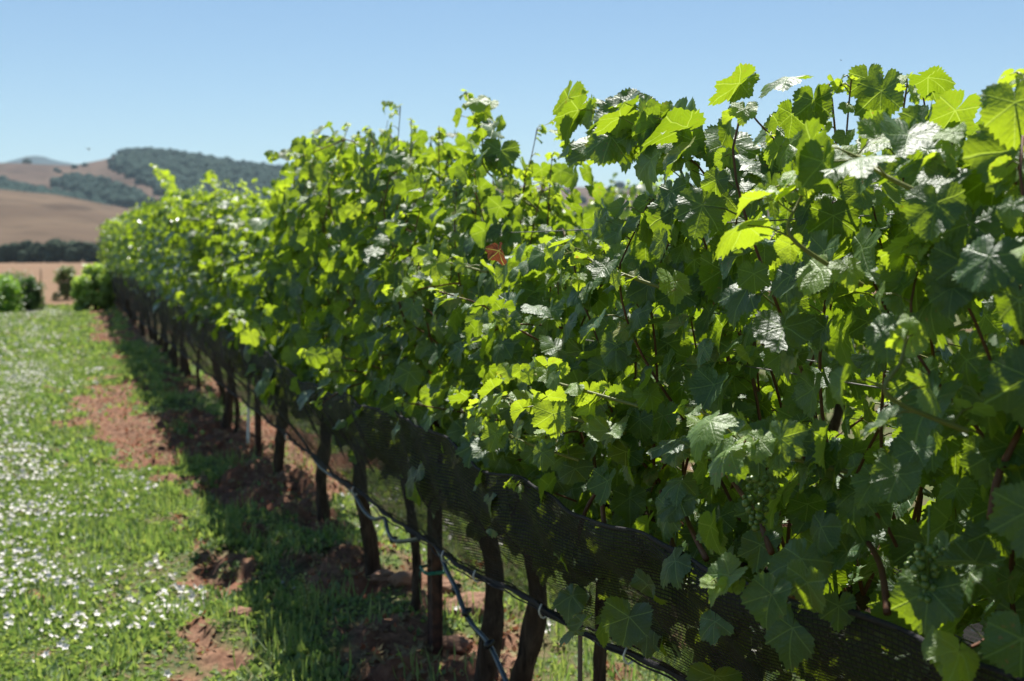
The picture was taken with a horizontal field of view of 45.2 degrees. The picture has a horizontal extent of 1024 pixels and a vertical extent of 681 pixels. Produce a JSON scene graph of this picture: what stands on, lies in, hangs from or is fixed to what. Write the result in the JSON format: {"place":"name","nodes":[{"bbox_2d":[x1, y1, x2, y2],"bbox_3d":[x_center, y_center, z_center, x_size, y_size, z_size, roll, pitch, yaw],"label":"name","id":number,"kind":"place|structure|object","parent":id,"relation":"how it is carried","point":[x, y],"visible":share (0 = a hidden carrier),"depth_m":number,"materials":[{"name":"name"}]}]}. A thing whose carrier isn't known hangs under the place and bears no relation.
{"place":"outdoors","nodes":[
{"label":"outdoors","id":0,"kind":"place"},
{"bbox_2d":[4,156,76,164],"bbox_3d":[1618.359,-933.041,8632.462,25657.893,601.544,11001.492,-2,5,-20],"label":"distant mountain","id":1,"kind":"structure","parent":0,"point":[40,160],"depth_m":7287.91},
{"bbox_2d":[0,189,131,261],"bbox_3d":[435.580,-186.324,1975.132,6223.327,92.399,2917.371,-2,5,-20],"label":"hill","id":2,"kind":"structure","parent":0,"point":[42,218],"depth_m":952.94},
{"bbox_2d":[0,157,834,235],"bbox_3d":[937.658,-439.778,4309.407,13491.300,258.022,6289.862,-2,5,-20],"label":"ridge hill","id":3,"kind":"structure","parent":0,"point":[38,174],"depth_m":2465.17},
{"bbox_2d":[22,146,624,228],"bbox_3d":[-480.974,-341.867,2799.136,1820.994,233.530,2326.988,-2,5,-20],"label":"ridge woods","id":4,"kind":"object","parent":3,"relation":"on","point":[189,170],"visible":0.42,"depth_m":2297.30,"materials":[{"name":"green plant"}]},
{"bbox_2d":[0,160,656,206],"bbox_3d":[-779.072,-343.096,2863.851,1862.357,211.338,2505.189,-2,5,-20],"label":"hillside trees","id":5,"kind":"object","parent":3,"relation":"on","point":[7,184],"visible":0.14,"depth_m":2109.74,"materials":[{"name":"green plant"}]},
{"bbox_2d":[0,262,979,680],"bbox_3d":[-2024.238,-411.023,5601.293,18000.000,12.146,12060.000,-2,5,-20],"label":"ground","id":6,"kind":"structure","parent":0,"point":[220,654],"depth_m":6.10,"materials":[{"name":"brown soil"}]},
{"bbox_2d":[0,274,25,312],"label":"leafy shrub","id":7,"kind":"object","parent":6,"relation":"on","point":[10,287],"visible":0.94,"depth_m":29.97,"materials":[{"name":"green plant"}]},
{"bbox_2d":[1,268,35,305],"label":"olive shrub","id":8,"kind":"object","parent":6,"relation":"on","point":[13,275],"visible":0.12,"depth_m":32.39,"materials":[{"name":"green plant"}]},
{"bbox_2d":[0,268,41,282],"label":"field fence","id":9,"kind":"object","parent":6,"relation":"on","point":[24,270],"visible":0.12,"depth_m":100.19,"materials":[{"name":"grey wood"}]},
{"bbox_2d":[12,275,48,310],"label":"round shrub","id":10,"kind":"object","parent":6,"relation":"on","point":[32,294],"visible":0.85,"depth_m":30.66,"materials":[{"name":"green plant"}]},
{"bbox_2d":[0,238,100,262],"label":"tree belt","id":11,"kind":"object","parent":6,"relation":"on","point":[55,250],"visible":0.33,"depth_m":590.53,"materials":[{"name":"green plant"}]},
{"bbox_2d":[51,264,76,299],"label":"shrub","id":12,"kind":"object","parent":6,"relation":"on","point":[63,275],"visible":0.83,"depth_m":37.59,"materials":[{"name":"green plant"}]},
{"bbox_2d":[69,263,115,309],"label":"row end shrub","id":13,"kind":"object","parent":6,"relation":"on","point":[89,282],"visible":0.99,"depth_m":30.80,"materials":[{"name":"green plant"}]},
{"bbox_2d":[96,223,104,263],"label":"grapevine","id":14,"kind":"object","parent":6,"relation":"on","point":[100,234],"visible":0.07,"depth_m":38.88,"materials":[{"name":"green plant"}]},
{"bbox_2d":[97,226,104,264],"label":"grapevine","id":15,"kind":"object","parent":6,"relation":"on","point":[101,258],"visible":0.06,"depth_m":37.68,"materials":[{"name":"green plant"}]},
{"bbox_2d":[96,218,105,259],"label":"grapevine","id":16,"kind":"object","parent":6,"relation":"on","point":[97,252],"visible":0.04,"depth_m":39.74,"materials":[{"name":"green plant"}]},
{"bbox_2d":[97,221,105,261],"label":"grapevine","id":17,"kind":"object","parent":6,"relation":"on","point":[102,240],"visible":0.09,"depth_m":36.85,"materials":[{"name":"green plant"}]},
{"bbox_2d":[96,222,107,264],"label":"grapevine","id":18,"kind":"object","parent":6,"relation":"on","point":[103,251],"visible":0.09,"depth_m":34.94,"materials":[{"name":"green plant"}]},
{"bbox_2d":[101,217,116,267],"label":"grapevine","id":19,"kind":"object","parent":6,"relation":"on","point":[105,238],"visible":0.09,"depth_m":32.80,"materials":[{"name":"green plant"}]},
{"bbox_2d":[102,224,120,306],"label":"grapevine","id":20,"kind":"object","parent":6,"relation":"on","point":[108,242],"visible":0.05,"depth_m":32.09,"materials":[{"name":"green plant"}]},
{"bbox_2d":[102,219,122,310],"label":"grapevine","id":21,"kind":"object","parent":6,"relation":"on","point":[107,220],"visible":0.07,"depth_m":30.37,"materials":[{"name":"green plant"}]},
{"bbox_2d":[104,220,123,303],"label":"grapevine","id":22,"kind":"object","parent":6,"relation":"on","point":[108,253],"visible":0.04,"depth_m":30.81,"materials":[{"name":"green plant"}]},
{"bbox_2d":[103,227,124,311],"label":"grapevine","id":23,"kind":"object","parent":6,"relation":"on","point":[110,243],"visible":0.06,"depth_m":29.07,"materials":[{"name":"green plant"}]},
{"bbox_2d":[108,214,121,281],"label":"grapevine","id":24,"kind":"object","parent":6,"relation":"on","point":[114,239],"visible":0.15,"depth_m":27.18,"materials":[{"name":"green plant"}]},
{"bbox_2d":[106,216,127,314],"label":"grapevine","id":25,"kind":"object","parent":6,"relation":"on","point":[113,245],"visible":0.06,"depth_m":28.10,"materials":[{"name":"green plant"}]},
{"bbox_2d":[110,211,131,319],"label":"grapevine","id":26,"kind":"object","parent":6,"relation":"on","point":[114,275],"visible":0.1,"depth_m":26.33,"materials":[{"name":"green plant"}]},
{"bbox_2d":[111,206,137,321],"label":"grapevine","id":27,"kind":"object","parent":6,"relation":"on","point":[117,243],"visible":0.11,"depth_m":24.92,"materials":[{"name":"green plant"}]},
{"bbox_2d":[116,217,135,325],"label":"grapevine","id":28,"kind":"object","parent":6,"relation":"on","point":[123,271],"visible":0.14,"depth_m":24.30,"materials":[{"name":"green plant"}]},
{"bbox_2d":[113,208,139,327],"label":"grapevine","id":29,"kind":"object","parent":6,"relation":"on","point":[117,221],"visible":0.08,"depth_m":23.22,"materials":[{"name":"green plant"}]},
{"bbox_2d":[118,209,140,329],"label":"grapevine","id":30,"kind":"object","parent":6,"relation":"on","point":[125,241],"visible":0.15,"depth_m":22.37,"materials":[{"name":"green plant"}]},
{"bbox_2d":[124,203,146,335],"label":"grapevine","id":31,"kind":"object","parent":6,"relation":"on","point":[143,331],"visible":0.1,"depth_m":21.29,"materials":[{"name":"green plant"}]},
{"bbox_2d":[121,203,152,339],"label":"grapevine","id":32,"kind":"object","parent":6,"relation":"on","point":[150,331],"visible":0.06,"depth_m":20.11,"materials":[{"name":"green plant"}]},
{"bbox_2d":[124,198,157,343],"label":"grapevine","id":33,"kind":"object","parent":6,"relation":"on","point":[137,238],"visible":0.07,"depth_m":19.08,"materials":[{"name":"green plant"}]},
{"bbox_2d":[130,210,163,348],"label":"grapevine","id":34,"kind":"object","parent":6,"relation":"on","point":[140,257],"visible":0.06,"depth_m":18.35,"materials":[{"name":"green plant"}]},
{"bbox_2d":[134,197,168,354],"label":"grapevine","id":35,"kind":"object","parent":6,"relation":"on","point":[140,284],"visible":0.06,"depth_m":17.22,"materials":[{"name":"green plant"}]},
{"bbox_2d":[134,202,178,362],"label":"grapevine","id":36,"kind":"object","parent":6,"relation":"on","point":[139,213],"visible":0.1,"depth_m":16.19,"materials":[{"name":"green plant"}]},
{"bbox_2d":[139,199,178,367],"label":"grapevine","id":37,"kind":"object","parent":6,"relation":"on","point":[148,278],"visible":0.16,"depth_m":15.37,"materials":[{"name":"green plant"}]},
{"bbox_2d":[149,180,204,377],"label":"grapevine","id":38,"kind":"object","parent":6,"relation":"on","point":[155,306],"visible":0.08,"depth_m":14.26,"materials":[{"name":"green plant"}]},
{"bbox_2d":[179,352,183,373],"bbox_3d":[-4.072,-0.381,15.082,0.044,1.763,0.080,-2,5,-20],"label":"steel post","id":39,"kind":"object","parent":6,"relation":"on","point":[181,368],"depth_m":15.10,"materials":[{"name":"grey metal"}]},
{"bbox_2d":[155,180,218,387],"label":"grapevine","id":40,"kind":"object","parent":6,"relation":"on","point":[170,238],"visible":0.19,"depth_m":12.77,"materials":[{"name":"green plant"}]},
{"bbox_2d":[150,164,250,407],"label":"grapevine","id":41,"kind":"object","parent":6,"relation":"on","point":[168,183],"visible":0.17,"depth_m":11.61,"materials":[{"name":"green plant"}]},
{"bbox_2d":[170,170,259,428],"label":"grapevine","id":42,"kind":"object","parent":6,"relation":"on","point":[194,254],"visible":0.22,"depth_m":10.45,"materials":[{"name":"green plant"}]},
{"bbox_2d":[176,178,278,433],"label":"grapevine","id":43,"kind":"object","parent":6,"relation":"on","point":[210,275],"visible":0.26,"depth_m":9.59,"materials":[{"name":"green plant"}]},
{"bbox_2d":[223,606,252,617],"bbox_3d":[-1.143,1.147,5.142,0.124,0.062,0.094,-2,5,-20],"label":"soil clod","id":44,"kind":"object","parent":6,"relation":"on","point":[240,610],"visible":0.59,"depth_m":5.12,"materials":[{"name":"brown soil"}]},
{"bbox_2d":[198,193,310,476],"bbox_3d":[-1.580,-0.004,8.247,0.924,1.990,1.921,-2,5,-20],"label":"grapevine","id":45,"kind":"object","parent":6,"relation":"on","point":[243,215],"visible":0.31,"depth_m":8.10,"materials":[{"name":"green plant"}]},
{"bbox_2d":[247,399,261,455],"bbox_3d":[-1.897,0.087,8.965,0.156,1.763,0.091,-4,6,-44],"label":"steel post","id":46,"kind":"object","parent":6,"relation":"on","point":[258,431],"visible":0.23,"depth_m":9.00,"materials":[{"name":"grey metal"}]},
{"bbox_2d":[178,328,508,680],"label":"drip hose","id":47,"kind":"object","parent":46,"relation":"attached to","point":[465,613],"visible":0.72,"depth_m":4.09,"materials":[{"name":"black plastic"}]},
{"bbox_2d":[215,171,377,520],"bbox_3d":[-1.176,0.058,6.892,0.982,2.053,1.281,-2,5,-20],"label":"grapevine","id":48,"kind":"object","parent":6,"relation":"on","point":[271,279],"visible":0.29,"depth_m":6.71,"materials":[{"name":"green plant"}]},
{"bbox_2d":[237,130,404,421],"bbox_3d":[-0.914,0.031,6.139,0.942,2.165,0.818,2,5,30],"label":"grapevine","id":49,"kind":"object","parent":6,"relation":"on","point":[286,254],"visible":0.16,"depth_m":5.92,"materials":[{"name":"green plant"}]},
{"bbox_2d":[0,350,682,680],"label":"grass tufts","id":50,"kind":"object","parent":6,"relation":"on","point":[563,668],"visible":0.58,"depth_m":5.41,"materials":[{"name":"green plant"}]},
{"bbox_2d":[0,308,691,677],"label":"wildflowers","id":51,"kind":"object","parent":6,"relation":"on","point":[68,580],"visible":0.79,"depth_m":7.06,"materials":[{"name":"white plant"}]},
{"bbox_2d":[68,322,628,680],"bbox_3d":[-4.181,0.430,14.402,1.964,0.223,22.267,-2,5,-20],"label":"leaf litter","id":52,"kind":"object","parent":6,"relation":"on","point":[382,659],"visible":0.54,"depth_m":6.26,"materials":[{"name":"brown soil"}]},
{"bbox_2d":[285,101,444,577],"bbox_3d":[-0.687,0.079,5.762,0.824,2.290,1.049,-2,5,-20],"label":"grapevine","id":53,"kind":"object","parent":6,"relation":"on","point":[297,201],"visible":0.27,"depth_m":5.53,"materials":[{"name":"green plant"}]},
{"bbox_2d":[370,569,393,582],"bbox_3d":[-0.573,1.046,5.447,0.105,0.068,0.108,2,5,19],"label":"soil clod","id":54,"kind":"object","parent":6,"relation":"on","point":[381,575],"visible":0.79,"depth_m":5.41,"materials":[{"name":"brown soil"}]},
{"bbox_2d":[387,571,411,586],"bbox_3d":[-0.478,1.049,5.391,0.138,0.072,0.109,-2,5,-20],"label":"soil clod","id":55,"kind":"object","parent":6,"relation":"on","point":[400,578],"visible":0.81,"depth_m":5.35,"materials":[{"name":"brown soil"}]},
{"bbox_2d":[290,104,539,612],"bbox_3d":[-0.407,0.164,4.872,0.864,2.114,1.092,-2,5,-20],"label":"grapevine","id":56,"kind":"object","parent":6,"relation":"on","point":[338,267],"visible":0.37,"depth_m":4.81,"materials":[{"name":"green plant"}]},
{"bbox_2d":[419,370,444,655],"bbox_3d":[-0.309,0.394,4.652,0.081,1.763,0.118,-2,5,-20],"label":"steel post","id":57,"kind":"object","parent":6,"relation":"on","point":[434,572],"visible":0.34,"depth_m":4.66,"materials":[{"name":"grey metal"}]},
{"bbox_2d":[297,147,587,680],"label":"grapevine","id":58,"kind":"object","parent":6,"relation":"on","point":[412,221],"visible":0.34,"depth_m":4.08,"materials":[{"name":"green plant"}]},
{"bbox_2d":[443,576,461,593],"bbox_3d":[-0.303,1.112,5.524,0.149,0.100,0.136,1,4,12],"label":"soil clod","id":59,"kind":"object","parent":6,"relation":"on","point":[447,585],"visible":0.27,"depth_m":5.48,"materials":[{"name":"brown soil"}]},
{"bbox_2d":[443,634,472,654],"bbox_3d":[-0.226,1.191,4.793,0.145,0.086,0.121,1,4,10],"label":"soil clod","id":60,"kind":"object","parent":6,"relation":"on","point":[461,643],"visible":0.73,"depth_m":4.76,"materials":[{"name":"brown soil"}]},
{"bbox_2d":[0,303,923,680],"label":"ground cover","id":61,"kind":"object","parent":6,"relation":"on","point":[110,523],"visible":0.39,"depth_m":6.49,"materials":[{"name":"green plant"}]},
{"bbox_2d":[443,592,484,621],"bbox_3d":[-0.178,1.128,5.144,0.246,0.146,0.216,-2,5,-20],"label":"soil clod","id":62,"kind":"object","parent":6,"relation":"on","point":[478,596],"visible":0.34,"depth_m":5.08,"materials":[{"name":"brown soil"}]},
{"bbox_2d":[381,89,669,680],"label":"grapevine","id":63,"kind":"object","parent":6,"relation":"on","point":[477,238],"visible":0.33,"depth_m":3.70,"materials":[{"name":"green plant"}]},
{"bbox_2d":[107,267,1023,680],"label":"fruit net","id":64,"kind":"object","parent":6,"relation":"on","point":[865,647],"visible":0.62,"depth_m":3.02,"materials":[{"name":"black fabric"}]},
{"bbox_2d":[522,197,620,244],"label":"grapevine","id":65,"kind":"object","parent":6,"relation":"on","point":[573,214],"visible":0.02,"depth_m":9.44,"materials":[{"name":"green plant"}]},
{"bbox_2d":[578,635,582,680],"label":"vine stake","id":66,"kind":"object","parent":6,"relation":"on","point":[580,649],"visible":0.22,"depth_m":3.18,"materials":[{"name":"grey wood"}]},
{"bbox_2d":[580,172,673,378],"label":"grapevine","id":67,"kind":"object","parent":6,"relation":"on","point":[626,212],"visible":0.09,"depth_m":8.40,"materials":[{"name":"green plant"}]},
{"bbox_2d":[407,216,865,680],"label":"grapevine","id":68,"kind":"object","parent":6,"relation":"on","point":[588,469],"visible":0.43,"depth_m":2.77,"materials":[{"name":"green plant"}]},
{"bbox_2d":[638,167,777,403],"bbox_3d":[1.213,0.012,7.554,0.905,2.162,1.387,-2,5,-20],"label":"grapevine","id":69,"kind":"object","parent":6,"relation":"on","point":[655,190],"depth_m":7.54,"materials":[{"name":"green plant"}]},
{"bbox_2d":[468,63,1023,680],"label":"grapevine","id":70,"kind":"object","parent":6,"relation":"on","point":[950,555],"visible":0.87,"depth_m":1.85,"materials":[{"name":"green plant"}]},
{"bbox_2d":[755,186,890,490],"bbox_3d":[1.597,0.106,6.524,0.878,2.142,1.370,-2,5,-20],"label":"grapevine","id":71,"kind":"object","parent":6,"relation":"on","point":[836,420],"visible":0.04,"depth_m":6.29,"materials":[{"name":"green plant"}]},
{"bbox_2d":[859,193,1021,432],"bbox_3d":[2.029,0.210,5.364,0.878,2.099,1.292,-2,5,-20],"label":"grapevine","id":72,"kind":"object","parent":6,"relation":"on","point":[1002,338],"visible":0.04,"depth_m":5.04,"materials":[{"name":"green plant"}]},
{"bbox_2d":[863,135,1023,677],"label":"grapevine","id":73,"kind":"object","parent":6,"relation":"on","point":[998,270],"visible":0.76,"depth_m":1.39,"materials":[{"name":"green plant"}]},
{"bbox_2d":[0,0,1023,187],"label":"sky","id":74,"kind":"structure","parent":0,"point":[238,80],"materials":[{"name":"blue"}]},
{"bbox_2d":[347,296,888,389],"bbox_3d":[-5.954,-1.272,19.978,0.002,0.011,43.500,-2,5,-20],"label":"trellis wire","id":75,"kind":"object","parent":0,"point":[791,373],"visible":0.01,"depth_m":2.15,"materials":[{"name":"grey metal"}]},
{"bbox_2d":[442,214,891,234],"bbox_3d":[-5.945,-1.542,19.961,0.002,0.011,43.500,-2,5,-20],"label":"trellis wire","id":76,"kind":"object","parent":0,"point":[723,223],"visible":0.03,"depth_m":3.00,"materials":[{"name":"grey metal"}]},
{"bbox_2d":[562,324,888,371],"bbox_3d":[-5.785,-1.277,20.039,0.002,0.011,43.500,-2,5,-20],"label":"trellis wire","id":77,"kind":"object","parent":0,"point":[806,359],"depth_m":2.42,"materials":[{"name":"grey metal"}]},
{"bbox_2d":[651,505,974,643],"bbox_3d":[-5.841,-0.881,20.048,0.002,0.011,43.500,-2,5,-20],"label":"trellis wire","id":78,"kind":"object","parent":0,"point":[955,635],"depth_m":1.93,"materials":[{"name":"grey metal"}]}
]}

